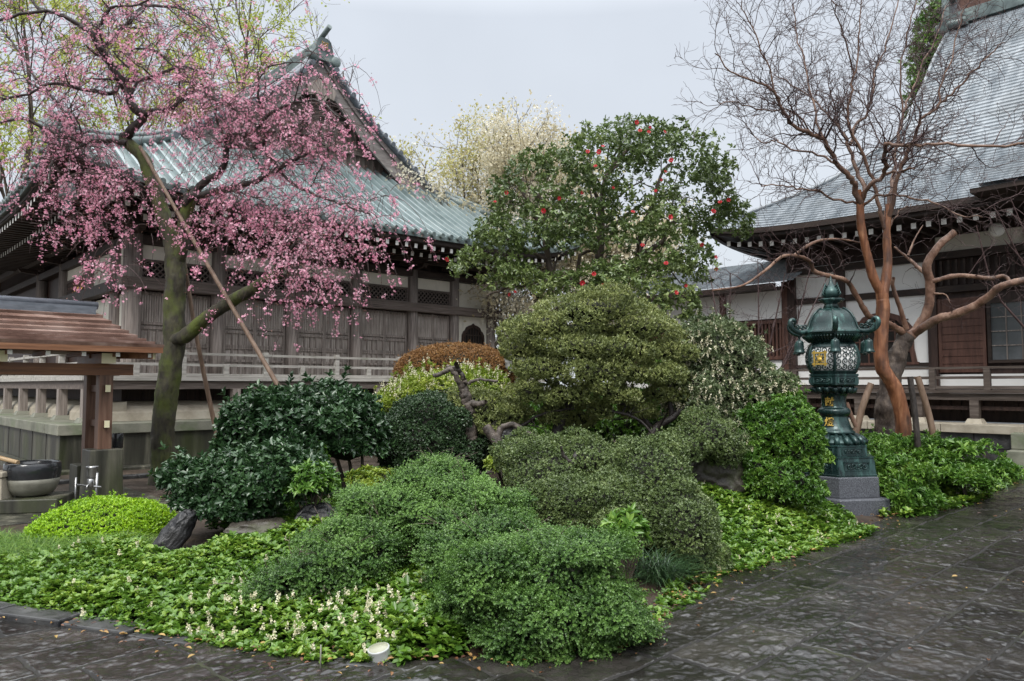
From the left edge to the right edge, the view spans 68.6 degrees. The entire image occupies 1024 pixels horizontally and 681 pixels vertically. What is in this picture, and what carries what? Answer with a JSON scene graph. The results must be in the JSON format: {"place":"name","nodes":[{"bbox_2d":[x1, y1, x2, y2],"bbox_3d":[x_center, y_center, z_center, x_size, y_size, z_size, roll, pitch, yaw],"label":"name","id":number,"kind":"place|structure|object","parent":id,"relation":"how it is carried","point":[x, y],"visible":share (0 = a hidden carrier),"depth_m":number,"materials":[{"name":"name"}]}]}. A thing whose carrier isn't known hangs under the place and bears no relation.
{"place":"outdoors","nodes":[
{"label":"outdoors","id":0,"kind":"place"},
{"bbox_2d":[0,527,164,585],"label":"grass","id":1,"kind":"structure","parent":0,"point":[16,543],"depth_m":6.86,"materials":[{"name":"plant"}]},
{"bbox_2d":[0,487,169,525],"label":"stone floor","id":2,"kind":"structure","parent":0,"point":[13,519],"depth_m":8.97,"materials":[{"name":"stone"}]},
{"bbox_2d":[0,459,77,513],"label":"water basin","id":3,"kind":"object","parent":2,"relation":"on","point":[32,485],"visible":0.95,"depth_m":9.20,"materials":[{"name":"stone"}]},
{"bbox_2d":[0,456,19,463],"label":"bamboo spout","id":4,"kind":"object","parent":3,"relation":"on","point":[8,460],"visible":0.86,"depth_m":9.28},
{"bbox_2d":[0,295,163,497],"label":"water pavilion","id":5,"kind":"structure","parent":2,"relation":"on","point":[97,345],"depth_m":10.08,"materials":[{"name":"wood"}]},
{"bbox_2d":[112,433,123,447],"bbox_3d":[-5.546,1.407,10.523,0.186,0.210,0.150,3,-5,-41],"label":"black bucket","id":6,"kind":"object","parent":5,"relation":"hanging from","point":[117,440],"visible":0.78,"depth_m":10.48,"materials":[{"name":"plastic"}]},
{"bbox_2d":[74,465,101,499],"bbox_3d":[-5.446,1.907,9.653,0.339,0.590,0.192,-2,-4,27],"label":"standpipe","id":7,"kind":"object","parent":2,"relation":"on","point":[92,472],"visible":0.86,"depth_m":9.63,"materials":[{"name":"metal"}]},
{"bbox_2d":[364,353,513,415],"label":"flowering shrub","id":8,"kind":"object","parent":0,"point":[414,379],"visible":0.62,"depth_m":10.59,"materials":[{"name":"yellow plant"}]},
{"bbox_2d":[392,338,516,382],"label":"clipped shrub","id":9,"kind":"object","parent":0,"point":[438,354],"visible":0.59,"depth_m":11.81,"materials":[{"name":"orange plant"}]},
{"bbox_2d":[0,0,928,386],"label":"sky","id":10,"kind":"structure","parent":0,"point":[595,59],"materials":[{"name":"white"}]},
{"bbox_2d":[432,362,497,456],"bbox_3d":[-0.557,0.817,8.881,0.774,1.123,0.222,0,-3,-5],"label":"dead tree","id":11,"kind":"object","parent":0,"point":[465,395],"visible":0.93,"depth_m":8.86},
{"bbox_2d":[0,447,971,662],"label":"soil terrain","id":12,"kind":"structure","parent":0,"point":[201,533],"depth_m":7.70,"materials":[{"name":"soil"}]},
{"bbox_2d":[0,470,13,499],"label":"stone pillar","id":13,"kind":"structure","parent":12,"relation":"on","point":[5,493],"depth_m":9.14,"materials":[{"name":"stone"}]},
{"bbox_2d":[21,489,177,541],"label":"clipped shrub","id":14,"kind":"object","parent":12,"relation":"on","point":[113,513],"visible":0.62,"depth_m":7.35,"materials":[{"name":"green plant"}]},
{"bbox_2d":[149,508,198,553],"bbox_3d":[-3.017,1.770,6.635,0.453,0.530,0.225,3,-5,-42],"label":"rock","id":15,"kind":"object","parent":12,"relation":"on","point":[176,531],"visible":0.73,"depth_m":6.61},
{"bbox_2d":[0,601,374,666],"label":"kerb","id":16,"kind":"structure","parent":12,"relation":"on","point":[22,614],"depth_m":4.95,"materials":[{"name":"stone"}]},
{"bbox_2d":[185,263,216,437],"bbox_3d":[-5.204,-0.091,12.483,0.804,3.596,0.079,3,-5,-42],"label":"support pole","id":17,"kind":"object","parent":12,"relation":"on","point":[202,368],"visible":0.55,"depth_m":12.47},
{"bbox_2d":[0,494,441,663],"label":"ground cover","id":18,"kind":"object","parent":12,"relation":"on","point":[104,584],"visible":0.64,"depth_m":5.27,"materials":[{"name":"green plant"}]},
{"bbox_2d":[58,484,426,653],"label":"flower spikes","id":19,"kind":"object","parent":18,"relation":"on","point":[325,627],"visible":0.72,"depth_m":4.83,"materials":[{"name":"plant"}]},
{"bbox_2d":[0,0,443,485],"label":"weeping cherry tree","id":20,"kind":"object","parent":12,"relation":"on","point":[178,334],"visible":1,"depth_m":11.48,"materials":[{"name":"pink plant"}]},
{"bbox_2d":[138,145,280,385],"bbox_3d":[-4.667,-1.158,11.525,2.867,4.032,0.091,-1,-4,18],"label":"support pole","id":21,"kind":"object","parent":20,"relation":"attached to","point":[236,314],"visible":0.88,"depth_m":11.43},
{"bbox_2d":[147,420,338,524],"bbox_3d":[-2.601,1.392,7.289,1.830,1.233,1.317,0,-3,0],"label":"dark leaved shrub","id":22,"kind":"object","parent":12,"relation":"on","point":[231,484],"visible":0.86,"depth_m":6.93,"materials":[{"name":"green plant"}]},
{"bbox_2d":[219,517,286,536],"bbox_3d":[-2.328,1.772,6.830,0.753,0.292,0.472,2,-4,-32],"label":"rock","id":23,"kind":"object","parent":12,"relation":"on","point":[259,525],"visible":0.27,"depth_m":6.69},
{"bbox_2d":[205,465,380,531],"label":"ground cover","id":24,"kind":"object","parent":12,"relation":"on","point":[223,523],"visible":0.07,"depth_m":7.92,"materials":[{"name":"green plant"}]},
{"bbox_2d":[208,365,396,496],"bbox_3d":[-2.370,1.151,8.619,2.087,1.780,1.712,0,-3,0],"label":"dark leaved shrub","id":25,"kind":"object","parent":12,"relation":"on","point":[342,419],"visible":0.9,"depth_m":8.19,"materials":[{"name":"green plant"}]},
{"bbox_2d":[279,458,342,509],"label":"leafy plant","id":26,"kind":"object","parent":12,"relation":"on","point":[322,477],"visible":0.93,"depth_m":6.89,"materials":[{"name":"green plant"}]},
{"bbox_2d":[211,495,420,624],"bbox_3d":[-1.287,1.596,5.530,1.545,0.884,0.979,3,-5,-43],"label":"spreading shrub","id":27,"kind":"object","parent":12,"relation":"on","point":[310,574],"visible":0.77,"depth_m":5.20,"materials":[{"name":"green plant"}]},
{"bbox_2d":[294,502,337,525],"bbox_3d":[-1.788,1.677,7.014,0.445,0.337,0.356,0,-3,0],"label":"rock","id":28,"kind":"object","parent":12,"relation":"on","point":[308,511],"visible":0.32,"depth_m":6.94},
{"bbox_2d":[306,440,331,501],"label":"leafy plant","id":29,"kind":"object","parent":12,"relation":"on","point":[329,456],"visible":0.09,"depth_m":7.91,"materials":[{"name":"green plant"}]},
{"bbox_2d":[344,464,393,487],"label":"leafy plant","id":30,"kind":"object","parent":12,"relation":"on","point":[365,474],"visible":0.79,"depth_m":8.02,"materials":[{"name":"green plant"}]},
{"bbox_2d":[367,642,390,662],"bbox_3d":[-0.768,1.825,4.349,0.136,0.123,0.139,0,-3,0],"label":"ground spotlight","id":31,"kind":"object","parent":12,"relation":"on","point":[379,652],"visible":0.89,"depth_m":4.31,"materials":[{"name":"white paint"}]},
{"bbox_2d":[375,467,391,483],"bbox_3d":[-1.506,1.604,8.830,0.329,0.232,0.284,0,-3,0],"label":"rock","id":32,"kind":"object","parent":12,"relation":"on","point":[387,468],"visible":0.06,"depth_m":8.75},
{"bbox_2d":[286,446,550,565],"bbox_3d":[-0.685,1.364,6.011,2.148,0.994,1.649,0,-3,0],"label":"spreading shrub","id":33,"kind":"object","parent":12,"relation":"on","point":[432,482],"visible":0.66,"depth_m":5.80,"materials":[{"name":"green plant"}]},
{"bbox_2d":[381,574,473,666],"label":"ground cover","id":34,"kind":"object","parent":12,"relation":"on","point":[450,636],"visible":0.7,"depth_m":4.55,"materials":[{"name":"green plant"}]},
{"bbox_2d":[372,387,492,474],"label":"clipped shrub","id":35,"kind":"object","parent":12,"relation":"on","point":[434,422],"visible":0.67,"depth_m":8.77,"materials":[{"name":"green plant"}]},
{"bbox_2d":[482,446,508,482],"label":"leafy plant","id":36,"kind":"object","parent":12,"relation":"on","point":[488,460],"visible":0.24,"depth_m":8.13,"materials":[{"name":"green plant"}]},
{"bbox_2d":[491,427,523,443],"bbox_3d":[-0.030,1.143,8.844,0.354,0.266,0.463,-2,-4,30],"label":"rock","id":37,"kind":"object","parent":12,"relation":"on","point":[507,431],"visible":0.09,"depth_m":8.72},
{"bbox_2d":[0,477,1023,678],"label":"fallen leaves","id":38,"kind":"object","parent":12,"relation":"on","point":[301,658],"visible":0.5,"depth_m":4.71,"materials":[{"name":"brown plant"}]},
{"bbox_2d":[403,499,673,668],"bbox_3d":[0.035,1.548,5.018,1.428,0.916,2.121,2,-4,-35],"label":"spreading shrub","id":39,"kind":"object","parent":12,"relation":"on","point":[528,587],"visible":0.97,"depth_m":4.52,"materials":[{"name":"green plant"}]},
{"bbox_2d":[487,424,614,492],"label":"clipped shrub","id":40,"kind":"object","parent":12,"relation":"on","point":[537,456],"visible":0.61,"depth_m":7.42,"materials":[{"name":"green plant"}]},
{"bbox_2d":[482,422,534,447],"bbox_3d":[-0.036,1.141,8.483,0.619,0.447,0.157,-1,-4,16],"label":"dead log","id":41,"kind":"object","parent":40,"relation":"attached to","point":[489,431],"visible":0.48,"depth_m":8.50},
{"bbox_2d":[560,446,577,473],"bbox_3d":[0.540,1.282,7.273,0.258,0.525,0.100,2,-4,-25],"label":"dead stump","id":42,"kind":"object","parent":40,"relation":"on","point":[564,456],"visible":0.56,"depth_m":7.26,"materials":[{"name":"wood"}]},
{"bbox_2d":[442,276,708,437],"bbox_3d":[0.761,0.321,9.014,3.243,2.096,1.616,0,-3,0],"label":"cloud pruned tree","id":43,"kind":"object","parent":12,"relation":"on","point":[595,344],"visible":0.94,"depth_m":8.65,"materials":[{"name":"green plant"}]},
{"bbox_2d":[518,460,654,538],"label":"clipped shrub","id":44,"kind":"object","parent":12,"relation":"on","point":[586,500],"visible":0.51,"depth_m":6.53,"materials":[{"name":"green plant"}]},
{"bbox_2d":[499,382,689,445],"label":"leafy shrub","id":45,"kind":"object","parent":12,"relation":"on","point":[608,428],"visible":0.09,"depth_m":10.52,"materials":[{"name":"green plant"}]},
{"bbox_2d":[444,112,756,392],"bbox_3d":[1.470,-1.106,12.335,5.134,5.370,2.704,0,-3,0],"label":"camellia tree","id":46,"kind":"object","parent":12,"relation":"on","point":[515,273],"visible":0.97,"depth_m":11.85,"materials":[{"name":"green plant"}]},
{"bbox_2d":[600,502,652,582],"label":"leafy plant","id":47,"kind":"object","parent":12,"relation":"on","point":[634,521],"visible":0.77,"depth_m":5.76,"materials":[{"name":"green plant"}]},
{"bbox_2d":[596,427,735,575],"bbox_3d":[1.333,1.493,6.984,1.166,1.384,1.793,0,-3,0],"label":"clipped shrub","id":48,"kind":"object","parent":12,"relation":"on","point":[684,517],"visible":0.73,"depth_m":6.50,"materials":[{"name":"green plant"}]},
{"bbox_2d":[616,543,732,590],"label":"strap leaf tuft","id":49,"kind":"object","parent":12,"relation":"on","point":[660,572],"visible":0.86,"depth_m":5.99,"materials":[{"name":"plant"}]},
{"bbox_2d":[626,569,722,636],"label":"ground cover","id":50,"kind":"object","parent":12,"relation":"on","point":[666,600],"visible":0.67,"depth_m":5.63,"materials":[{"name":"green plant"}]},
{"bbox_2d":[637,358,731,420],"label":"leafy shrub","id":51,"kind":"object","parent":12,"relation":"on","point":[644,382],"visible":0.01,"depth_m":11.29,"materials":[{"name":"green plant"}]},
{"bbox_2d":[689,458,749,497],"bbox_3d":[2.408,1.583,8.640,1.093,0.606,0.661,2,-4,-30],"label":"rock","id":52,"kind":"object","parent":12,"relation":"on","point":[728,477],"visible":0.35,"depth_m":8.35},
{"bbox_2d":[650,303,806,454],"bbox_3d":[2.615,0.688,9.293,1.768,2.392,1.876,0,-3,0],"label":"flowering shrub","id":53,"kind":"object","parent":12,"relation":"on","point":[724,372],"visible":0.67,"depth_m":8.96,"materials":[{"name":"green plant"}]},
{"bbox_2d":[689,246,850,375],"bbox_3d":[5.312,0.008,15.542,3.596,3.975,1.670,0,-3,0],"label":"bare maple","id":54,"kind":"object","parent":12,"relation":"on","point":[785,359],"visible":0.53,"depth_m":15.47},
{"bbox_2d":[723,379,835,511],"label":"leafy shrub","id":55,"kind":"object","parent":12,"relation":"on","point":[794,440],"visible":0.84,"depth_m":8.34,"materials":[{"name":"green plant"}]},
{"bbox_2d":[698,480,879,575],"bbox_3d":[2.970,1.827,8.102,1.986,0.592,4.088,-1,-3,10],"label":"ground cover","id":56,"kind":"object","parent":12,"relation":"on","point":[749,545],"visible":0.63,"depth_m":7.66,"materials":[{"name":"green plant"}]},
{"bbox_2d":[703,483,857,569],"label":"flower spikes","id":57,"kind":"object","parent":56,"relation":"on","point":[777,524],"visible":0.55,"depth_m":7.56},
{"bbox_2d":[787,276,889,515],"bbox_3d":[4.226,0.672,9.869,1.178,3.060,1.357,-1,-4,19],"label":"bronze lantern","id":58,"kind":"object","parent":12,"relation":"on","point":[832,332],"visible":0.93,"depth_m":9.60,"materials":[{"name":"metal"}]},
{"bbox_2d":[668,0,1023,454],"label":"bare tree","id":59,"kind":"object","parent":12,"relation":"on","point":[892,383],"visible":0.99,"depth_m":11.19,"materials":[{"name":"orange plant"}]},
{"bbox_2d":[846,402,857,426],"bbox_3d":[5.039,1.103,11.154,0.193,0.376,0.068,0,-3,0],"label":"support pole","id":60,"kind":"object","parent":12,"relation":"on","point":[853,419],"visible":0.7,"depth_m":11.13,"materials":[{"name":"beige wood"}]},
{"bbox_2d":[853,382,873,433],"bbox_3d":[5.394,1.093,11.555,0.374,0.900,0.110,0,-3,0],"label":"support pole","id":61,"kind":"object","parent":12,"relation":"on","point":[863,403],"visible":0.8,"depth_m":11.52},
{"bbox_2d":[704,208,1023,434],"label":"old pruned tree","id":62,"kind":"object","parent":12,"relation":"on","point":[899,349],"visible":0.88,"depth_m":11.89,"materials":[{"name":"brown plant"}]},
{"bbox_2d":[858,424,951,453],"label":"leafy shrub","id":63,"kind":"object","parent":12,"relation":"on","point":[874,439],"visible":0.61,"depth_m":10.71,"materials":[{"name":"green plant"}]},
{"bbox_2d":[907,376,920,446],"bbox_3d":[5.814,1.030,10.857,0.169,1.020,0.089,0,-3,0],"label":"support pole","id":64,"kind":"object","parent":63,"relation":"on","point":[915,417],"visible":1,"depth_m":10.83,"materials":[{"name":"brown wood"}]},
{"bbox_2d":[914,376,935,436],"bbox_3d":[6.167,1.082,11.155,0.338,1.111,0.099,0,-3,0],"label":"support pole","id":65,"kind":"object","parent":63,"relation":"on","point":[926,406],"visible":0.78,"depth_m":11.13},
{"bbox_2d":[867,434,948,515],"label":"leafy shrub","id":66,"kind":"object","parent":12,"relation":"on","point":[900,489],"visible":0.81,"depth_m":9.31,"materials":[{"name":"green plant"}]},
{"bbox_2d":[878,455,1023,517],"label":"ground cover","id":67,"kind":"object","parent":12,"relation":"on","point":[960,498],"visible":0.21,"depth_m":10.02,"materials":[{"name":"green plant"}]},
{"bbox_2d":[975,437,994,492],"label":"leafy plant","id":68,"kind":"object","parent":67,"relation":"on","point":[986,442],"visible":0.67,"depth_m":10.80,"materials":[{"name":"green plant"}]},
{"bbox_2d":[944,436,985,494],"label":"leafy plant","id":69,"kind":"object","parent":12,"relation":"on","point":[965,446],"visible":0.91,"depth_m":10.46,"materials":[{"name":"green plant"}]},
{"bbox_2d":[937,482,1021,490],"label":"strap leaf tuft","id":70,"kind":"object","parent":12,"relation":"on","point":[992,486],"visible":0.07,"depth_m":10.74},
{"bbox_2d":[0,478,1023,680],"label":"path","id":71,"kind":"structure","parent":0,"point":[945,632],"depth_m":4.73,"materials":[{"name":"stone"}]},
{"bbox_2d":[320,645,321,667],"bbox_3d":[-1.071,1.790,4.202,0.011,0.170,0.009,0,-3,0],"label":"thin stake","id":72,"kind":"object","parent":71,"relation":"on","point":[320,654],"visible":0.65,"depth_m":4.20,"materials":[{"name":"white plastic"}]},
{"bbox_2d":[943,194,1023,327],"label":"bare maple","id":73,"kind":"object","parent":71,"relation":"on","point":[1000,298],"visible":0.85,"depth_m":13.34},
{"bbox_2d":[0,387,1023,469],"bbox_3d":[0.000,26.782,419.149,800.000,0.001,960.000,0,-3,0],"label":"ground","id":74,"kind":"structure","parent":0,"point":[1,467],"depth_m":154.37,"materials":[{"name":"soil"}]},
{"bbox_2d":[0,0,145,291],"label":"tall tree","id":75,"kind":"object","parent":74,"relation":"on","point":[31,107],"visible":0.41,"depth_m":27.30,"materials":[{"name":"green plant"}]},
{"bbox_2d":[58,473,148,484],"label":"stone kerb","id":76,"kind":"structure","parent":74,"relation":"on","point":[127,476],"depth_m":12.56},
{"bbox_2d":[0,0,236,170],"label":"tall tree","id":77,"kind":"object","parent":74,"relation":"on","point":[129,76],"visible":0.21,"depth_m":28.99,"materials":[{"name":"green plant"}]},
{"bbox_2d":[132,0,386,132],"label":"tall tree","id":78,"kind":"object","parent":74,"relation":"on","point":[257,43],"visible":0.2,"depth_m":31.14,"materials":[{"name":"green plant"}]},
{"bbox_2d":[0,24,588,474],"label":"temple hall","id":79,"kind":"structure","parent":74,"relation":"on","point":[424,304],"depth_m":18.01,"materials":[{"name":"wood"}]},
{"bbox_2d":[58,156,77,210],"bbox_3d":[-7.794,-3.020,13.205,0.310,1.501,0.305,0,-3,0],"label":"wind bell","id":80,"kind":"object","parent":79,"relation":"hanging from","point":[65,193],"visible":0.44,"depth_m":13.15,"materials":[{"name":"green metal"}]},
{"bbox_2d":[66,275,84,294],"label":"lattice window","id":81,"kind":"structure","parent":79,"relation":"in","point":[70,284],"depth_m":19.41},
{"bbox_2d":[140,291,163,372],"bbox_3d":[-7.667,-0.130,16.194,0.758,1.830,0.070,3,-5,-43],"label":"door","id":82,"kind":"structure","parent":79,"relation":"in","point":[152,309],"depth_m":16.13,"materials":[{"name":"wood"}]},
{"bbox_2d":[142,259,211,283],"bbox_3d":[-7.387,-1.502,16.535,1.520,0.430,0.080,3,-5,-43],"label":"lattice window","id":83,"kind":"structure","parent":79,"relation":"in","point":[158,272],"depth_m":16.36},
{"bbox_2d":[185,295,209,373],"bbox_3d":[-7.139,-0.097,16.742,0.758,1.830,0.070,3,-5,-43],"label":"door","id":84,"kind":"structure","parent":79,"relation":"in","point":[199,302],"depth_m":16.83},
{"bbox_2d":[223,300,255,373],"bbox_3d":[-6.345,-0.055,17.446,0.763,1.830,0.070,3,-5,-43],"label":"door","id":85,"kind":"structure","parent":79,"relation":"in","point":[235,341],"depth_m":17.45,"materials":[{"name":"wood"}]},
{"bbox_2d":[225,268,286,290],"bbox_3d":[-6.064,-1.427,17.789,1.530,0.430,0.080,3,-5,-43],"label":"lattice window","id":86,"kind":"structure","parent":79,"relation":"in","point":[247,276],"depth_m":17.61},
{"bbox_2d":[255,300,285,373],"bbox_3d":[-5.814,-0.022,17.998,0.763,1.830,0.070,3,-5,-43],"label":"door","id":87,"kind":"structure","parent":79,"relation":"in","point":[273,328],"depth_m":18.03,"materials":[{"name":"wood"}]},
{"bbox_2d":[298,304,324,374],"bbox_3d":[-5.023,0.020,18.698,0.748,1.830,0.070,3,-5,-43],"label":"door","id":88,"kind":"structure","parent":79,"relation":"in","point":[311,339],"depth_m":18.71,"materials":[{"name":"wood"}]},
{"bbox_2d":[299,276,350,296],"bbox_3d":[-4.747,-1.352,19.036,1.500,0.430,0.080,3,-5,-43],"label":"lattice window","id":89,"kind":"structure","parent":79,"relation":"in","point":[344,284],"depth_m":19.09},
{"bbox_2d":[324,306,349,374],"bbox_3d":[-4.503,0.052,19.240,0.748,1.830,0.070,3,-5,-43],"label":"door","id":90,"kind":"structure","parent":79,"relation":"in","point":[339,345],"depth_m":19.26,"materials":[{"name":"wood"}]},
{"bbox_2d":[361,309,384,375],"bbox_3d":[-3.718,0.094,19.935,0.748,1.830,0.070,3,-5,-43],"label":"door","id":91,"kind":"structure","parent":79,"relation":"in","point":[373,331],"depth_m":19.96,"materials":[{"name":"wood"}]},
{"bbox_2d":[362,283,407,301],"bbox_3d":[-3.441,-1.278,20.273,1.500,0.430,0.080,3,-5,-43],"label":"lattice window","id":92,"kind":"structure","parent":79,"relation":"in","point":[401,294],"depth_m":20.29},
{"bbox_2d":[384,311,406,375],"bbox_3d":[-3.197,0.127,20.476,0.748,1.830,0.070,3,-5,-43],"label":"door","id":93,"kind":"structure","parent":79,"relation":"in","point":[395,322],"depth_m":20.46,"materials":[{"name":"wood"}]},
{"bbox_2d":[418,314,432,347],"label":"door","id":94,"kind":"structure","parent":79,"relation":"in","point":[425,321],"depth_m":21.15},
{"bbox_2d":[418,289,449,305],"bbox_3d":[-2.252,-1.210,21.400,1.180,0.430,0.080,3,-5,-43],"label":"lattice window","id":95,"kind":"structure","parent":79,"relation":"in","point":[434,297],"depth_m":21.42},
{"bbox_2d":[433,315,448,343],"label":"door","id":96,"kind":"structure","parent":79,"relation":"in","point":[440,323],"depth_m":21.57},
{"bbox_2d":[461,324,484,344],"bbox_3d":[-1.150,0.035,22.296,0.998,1.080,0.070,3,-5,-43],"label":"cusped window","id":97,"kind":"structure","parent":79,"relation":"in","point":[473,333],"depth_m":22.31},
{"bbox_2d":[270,2,389,120],"bbox_3d":[-7.511,-5.717,33.041,5.896,18.592,5.338,-3,-4,36],"label":"bare tree","id":98,"kind":"object","parent":74,"relation":"on","point":[338,56],"visible":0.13,"depth_m":32.99,"materials":[{"name":"green plant"}]},
{"bbox_2d":[409,132,461,174],"bbox_3d":[-3.734,-2.549,29.811,3.515,11.906,2.222,-3,-4,36],"label":"bare tree","id":99,"kind":"object","parent":74,"relation":"on","point":[430,160],"visible":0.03,"depth_m":30.41,"materials":[{"name":"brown plant"}]},
{"bbox_2d":[385,89,661,382],"bbox_3d":[0.475,-2.331,23.965,8.250,10.741,6.189,0,-3,0],"label":"blossoming tree","id":100,"kind":"object","parent":74,"relation":"on","point":[495,156],"visible":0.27,"depth_m":22.73,"materials":[{"name":"brown plant"}]},
{"bbox_2d":[564,179,705,324],"bbox_3d":[3.757,-1.073,25.545,5.422,8.438,5.095,0,-3,0],"label":"blossoming tree","id":101,"kind":"object","parent":74,"relation":"on","point":[649,244],"visible":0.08,"depth_m":24.44,"materials":[{"name":"brown plant"}]},
{"bbox_2d":[608,259,801,438],"bbox_3d":[6.447,0.367,23.319,5.000,5.360,6.950,3,-5,-43],"label":"connecting corridor","id":102,"kind":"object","parent":74,"relation":"on","point":[746,301],"visible":0.27,"depth_m":20.88,"materials":[{"name":"paint"}]},
{"bbox_2d":[741,319,782,359],"bbox_3d":[6.699,0.006,20.812,0.090,1.080,1.680,3,-5,-43],"label":"slatted window","id":103,"kind":"structure","parent":102,"relation":"in","point":[777,357],"depth_m":20.38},
{"bbox_2d":[710,0,1023,468],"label":"temple hall","id":104,"kind":"structure","parent":74,"relation":"on","point":[971,372],"depth_m":17.51,"materials":[{"name":"tile"}]},
{"bbox_2d":[855,313,919,364],"bbox_3d":[9.043,-0.069,18.390,0.080,1.340,1.682,3,-5,-43],"label":"cusped window","id":105,"kind":"structure","parent":104,"relation":"in","point":[868,359],"depth_m":18.25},
{"bbox_2d":[986,298,1023,362],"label":"window","id":106,"kind":"structure","parent":104,"relation":"in","point":[1005,336],"depth_m":16.51,"materials":[{"name":"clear glass"}]},
{"bbox_2d":[897,0,941,119],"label":"evergreen tree","id":107,"kind":"object","parent":74,"relation":"on","point":[922,17],"visible":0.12,"depth_m":30.44,"materials":[{"name":"green plant"}]},
{"bbox_2d":[504,348,527,372],"bbox_3d":[0.126,0.240,11.605,0.498,0.569,0.554,0,-3,0],"label":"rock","id":108,"kind":"object","parent":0,"point":[507,363],"visible":0.11,"depth_m":11.46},
{"bbox_2d":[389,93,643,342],"bbox_3d":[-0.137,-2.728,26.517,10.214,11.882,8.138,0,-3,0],"label":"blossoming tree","id":109,"kind":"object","parent":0,"point":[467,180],"visible":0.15,"depth_m":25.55,"materials":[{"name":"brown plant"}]},
{"bbox_2d":[662,402,750,468],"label":"clipped shrub","id":110,"kind":"object","parent":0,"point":[712,438],"visible":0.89,"depth_m":8.10,"materials":[{"name":"green plant"}]},
{"bbox_2d":[906,440,1023,491],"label":"leafy shrub","id":111,"kind":"object","parent":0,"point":[983,474],"visible":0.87,"depth_m":10.20,"materials":[{"name":"green plant"}]}
]}

